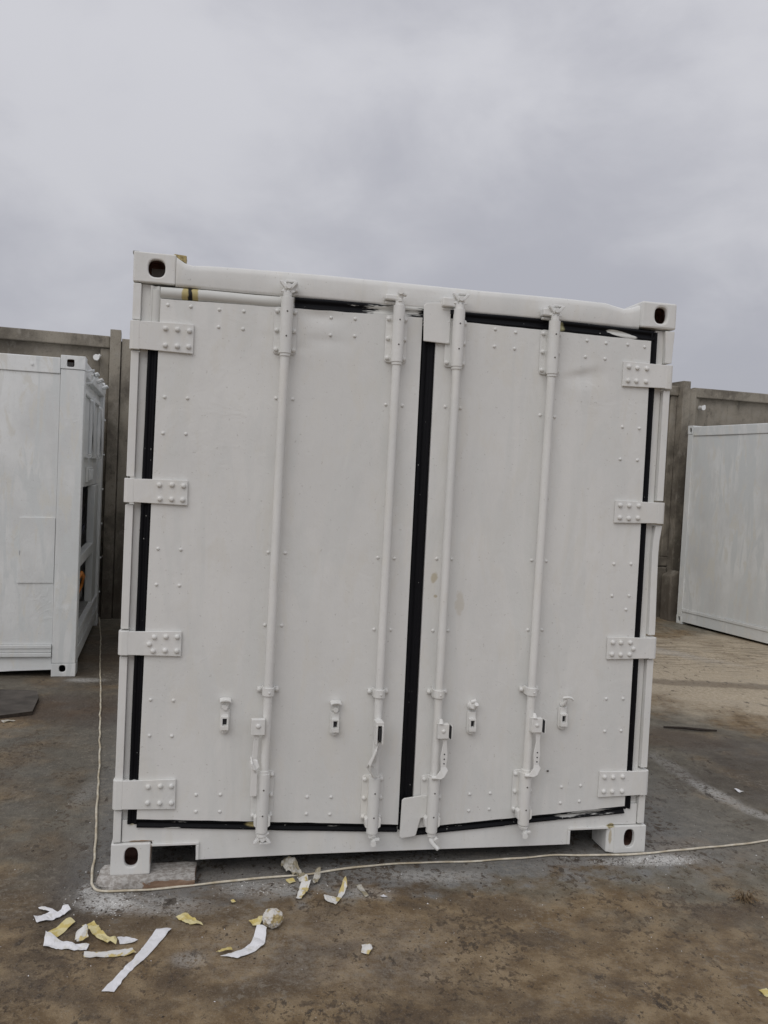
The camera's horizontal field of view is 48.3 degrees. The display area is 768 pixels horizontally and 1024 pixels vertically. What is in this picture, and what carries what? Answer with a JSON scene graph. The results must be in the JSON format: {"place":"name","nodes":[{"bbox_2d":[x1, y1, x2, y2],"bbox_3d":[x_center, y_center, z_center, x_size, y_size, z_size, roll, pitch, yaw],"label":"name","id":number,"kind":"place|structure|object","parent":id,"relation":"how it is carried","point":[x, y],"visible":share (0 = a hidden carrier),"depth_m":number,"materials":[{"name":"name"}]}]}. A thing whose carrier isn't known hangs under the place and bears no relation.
{"place":"outdoors","nodes":[
{"label":"outdoors","id":0,"kind":"place"},
{"bbox_2d":[0,689,38,718],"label":"board","id":1,"kind":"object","parent":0,"point":[16,703],"depth_m":6.04,"materials":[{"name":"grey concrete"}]},
{"bbox_2d":[73,855,691,918],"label":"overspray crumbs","id":2,"kind":"object","parent":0,"point":[317,893],"visible":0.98,"depth_m":3.56,"materials":[{"name":"white paint"}]},
{"bbox_2d":[0,555,767,1023],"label":"ground","id":3,"kind":"structure","parent":0,"point":[636,957],"depth_m":3.48,"materials":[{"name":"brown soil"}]},
{"bbox_2d":[34,904,70,921],"bbox_3d":[-1.288,1.546,3.315,0.135,0.021,0.116,1,3,-35],"label":"paper scrap","id":4,"kind":"object","parent":3,"relation":"on","point":[52,914],"visible":1,"depth_m":3.31,"materials":[{"name":"white paper"}]},
{"bbox_2d":[0,353,108,676],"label":"shipping container","id":5,"kind":"object","parent":3,"relation":"on","point":[52,415],"visible":1,"depth_m":6.86,"materials":[{"name":"white metal"}]},
{"bbox_2d":[48,917,74,936],"bbox_3d":[-1.202,1.556,3.208,0.053,0.014,0.124,4,3,20],"label":"paper scrap","id":6,"kind":"object","parent":3,"relation":"on","point":[63,926],"visible":1,"depth_m":3.21,"materials":[{"name":"yellow paper"}]},
{"bbox_2d":[43,931,88,949],"bbox_3d":[-1.163,1.558,3.095,0.202,0.019,0.071,3,3,17],"label":"paper scrap","id":7,"kind":"object","parent":3,"relation":"on","point":[51,940],"visible":1,"depth_m":3.09,"materials":[{"name":"white paper"}]},
{"bbox_2d":[75,924,88,940],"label":"paper scrap","id":8,"kind":"object","parent":3,"relation":"on","point":[81,933],"visible":1,"depth_m":3.13,"materials":[{"name":"white paper"}]},
{"bbox_2d":[82,921,116,943],"bbox_3d":[-1.055,1.559,3.173,0.056,0.031,0.222,1,3,-42],"label":"paper scrap","id":9,"kind":"object","parent":3,"relation":"on","point":[96,930],"visible":0.97,"depth_m":3.18,"materials":[{"name":"yellow paper"}]},
{"bbox_2d":[84,948,135,957],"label":"paper scrap","id":10,"kind":"object","parent":3,"relation":"on","point":[113,953],"visible":1,"depth_m":3.05,"materials":[{"name":"white paper"}]},
{"bbox_2d":[117,936,137,943],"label":"paper scrap","id":11,"kind":"object","parent":3,"relation":"on","point":[123,940],"visible":1,"depth_m":3.15,"materials":[{"name":"white paper"}]},
{"bbox_2d":[102,928,170,991],"bbox_3d":[-0.870,1.580,3.034,0.055,0.011,0.428,3,2,10],"label":"paper scrap","id":12,"kind":"object","parent":3,"relation":"on","point":[152,943],"visible":1,"depth_m":3.04,"materials":[{"name":"white paper"}]},
{"bbox_2d":[97,861,196,889],"bbox_3d":[-1.006,1.552,3.640,0.411,0.055,0.176,2,2,-11],"label":"wooden block","id":13,"kind":"object","parent":3,"relation":"on","point":[163,874],"depth_m":3.59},
{"bbox_2d":[176,912,202,924],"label":"paper scrap","id":14,"kind":"object","parent":3,"relation":"on","point":[185,917],"visible":1,"depth_m":3.31,"materials":[{"name":"yellow paper"}]},
{"bbox_2d":[216,947,232,951],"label":"paper scrap","id":15,"kind":"object","parent":3,"relation":"on","point":[226,948],"visible":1,"depth_m":3.09,"materials":[{"name":"yellow paper"}]},
{"bbox_2d":[220,925,266,957],"bbox_3d":[-0.493,1.584,3.143,0.094,0.025,0.227,4,3,27],"label":"paper scrap","id":16,"kind":"object","parent":3,"relation":"on","point":[257,941],"visible":1,"depth_m":3.15,"materials":[{"name":"white paper"}]},
{"bbox_2d":[249,916,261,925],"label":"paper scrap","id":17,"kind":"object","parent":3,"relation":"on","point":[256,921],"visible":0.99,"depth_m":3.30,"materials":[{"name":"yellow paper"}]},
{"bbox_2d":[262,908,283,928],"bbox_3d":[-0.426,1.564,3.295,0.081,0.073,0.077,2,3,-21],"label":"paper ball","id":18,"kind":"object","parent":3,"relation":"on","point":[272,918],"visible":1,"depth_m":3.27,"materials":[{"name":"white paper"}]},
{"bbox_2d":[286,878,295,882],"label":"paper scrap","id":19,"kind":"object","parent":3,"relation":"on","point":[290,880],"visible":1,"depth_m":3.67,"materials":[{"name":"yellow paper"}]},
{"bbox_2d":[281,856,304,877],"bbox_3d":[-0.395,1.550,3.734,0.067,0.054,0.174,1,3,-32],"label":"paper scrap","id":20,"kind":"object","parent":3,"relation":"on","point":[290,863],"visible":1,"depth_m":3.75,"materials":[{"name":"beige paper"}]},
{"bbox_2d":[296,874,310,898],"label":"paper scrap","id":21,"kind":"object","parent":3,"relation":"on","point":[304,884],"visible":1,"depth_m":3.59,"materials":[{"name":"white paper"}]},
{"bbox_2d":[312,867,320,882],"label":"paper scrap","id":22,"kind":"object","parent":3,"relation":"on","point":[316,878],"visible":1,"depth_m":3.69,"materials":[{"name":"beige paper"}]},
{"bbox_2d":[324,876,346,903],"bbox_3d":[-0.203,1.567,3.555,0.072,0.050,0.163,4,3,18],"label":"paper scrap","id":23,"kind":"object","parent":3,"relation":"on","point":[332,899],"visible":1,"depth_m":3.54,"materials":[{"name":"white paper"}]},
{"bbox_2d":[356,884,368,896],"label":"paper scrap","id":24,"kind":"object","parent":3,"relation":"on","point":[361,889],"visible":1,"depth_m":3.62,"materials":[{"name":"beige paper"}]},
{"bbox_2d":[361,943,371,953],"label":"paper scrap","id":25,"kind":"object","parent":3,"relation":"on","point":[366,948],"visible":1,"depth_m":3.14,"materials":[{"name":"white paper"}]},
{"bbox_2d":[0,674,763,1022],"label":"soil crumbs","id":26,"kind":"object","parent":3,"relation":"on","point":[370,892],"visible":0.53,"depth_m":3.41,"materials":[{"name":"brown soil"}]},
{"bbox_2d":[0,327,767,620],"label":"concrete wall","id":27,"kind":"structure","parent":3,"relation":"on","point":[108,359],"depth_m":9.59,"materials":[{"name":"grey concrete"}]},
{"bbox_2d":[28,789,756,1003],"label":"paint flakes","id":28,"kind":"object","parent":3,"relation":"on","point":[326,867],"visible":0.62,"depth_m":3.48,"materials":[{"name":"white paint"}]},
{"bbox_2d":[110,250,676,874],"bbox_3d":[-0.491,0.138,6.690,2.448,2.603,6.186,2,2,-12],"label":"shipping container","id":29,"kind":"object","parent":3,"relation":"on","point":[390,566],"visible":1,"depth_m":3.75,"materials":[{"name":"white metal"}]},
{"bbox_2d":[112,280,434,846],"bbox_3d":[-0.449,0.234,3.645,1.292,2.421,0.203,2,2,-12],"label":"door","id":30,"kind":"structure","parent":29,"relation":"in","point":[281,492],"depth_m":3.66,"materials":[{"name":"white paint"}]},
{"bbox_2d":[399,292,672,850],"bbox_3d":[0.709,0.292,3.897,1.214,2.463,0.183,2,2,-12],"label":"door","id":31,"kind":"structure","parent":29,"relation":"in","point":[538,508],"depth_m":3.89,"materials":[{"name":"white paint"}]},
{"bbox_2d":[90,617,767,892],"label":"cable","id":32,"kind":"object","parent":3,"relation":"on","point":[267,877],"visible":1,"depth_m":3.94,"materials":[{"name":"beige rubber"}]},
{"bbox_2d":[663,726,716,730],"bbox_3d":[2.236,1.578,6.241,0.383,0.024,0.036,3,2,5],"label":"stick","id":33,"kind":"object","parent":3,"relation":"on","point":[688,728],"visible":1,"depth_m":6.23,"materials":[{"name":"brown wood"}]},
{"bbox_2d":[676,423,767,643],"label":"shipping container","id":34,"kind":"object","parent":3,"relation":"on","point":[723,580],"visible":1,"depth_m":10.51,"materials":[{"name":"white metal"}]},
{"bbox_2d":[759,988,767,996],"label":"paper scrap","id":35,"kind":"object","parent":3,"relation":"on","point":[764,991],"visible":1,"depth_m":3.00,"materials":[{"name":"beige paper"}]},
{"bbox_2d":[0,0,767,393],"label":"sky","id":36,"kind":"structure","parent":0,"point":[612,152],"materials":[{"name":"grey"}]},
{"bbox_2d":[81,855,713,917],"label":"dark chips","id":37,"kind":"object","parent":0,"point":[390,882],"visible":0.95,"depth_m":3.71,"materials":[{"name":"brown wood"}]}
]}

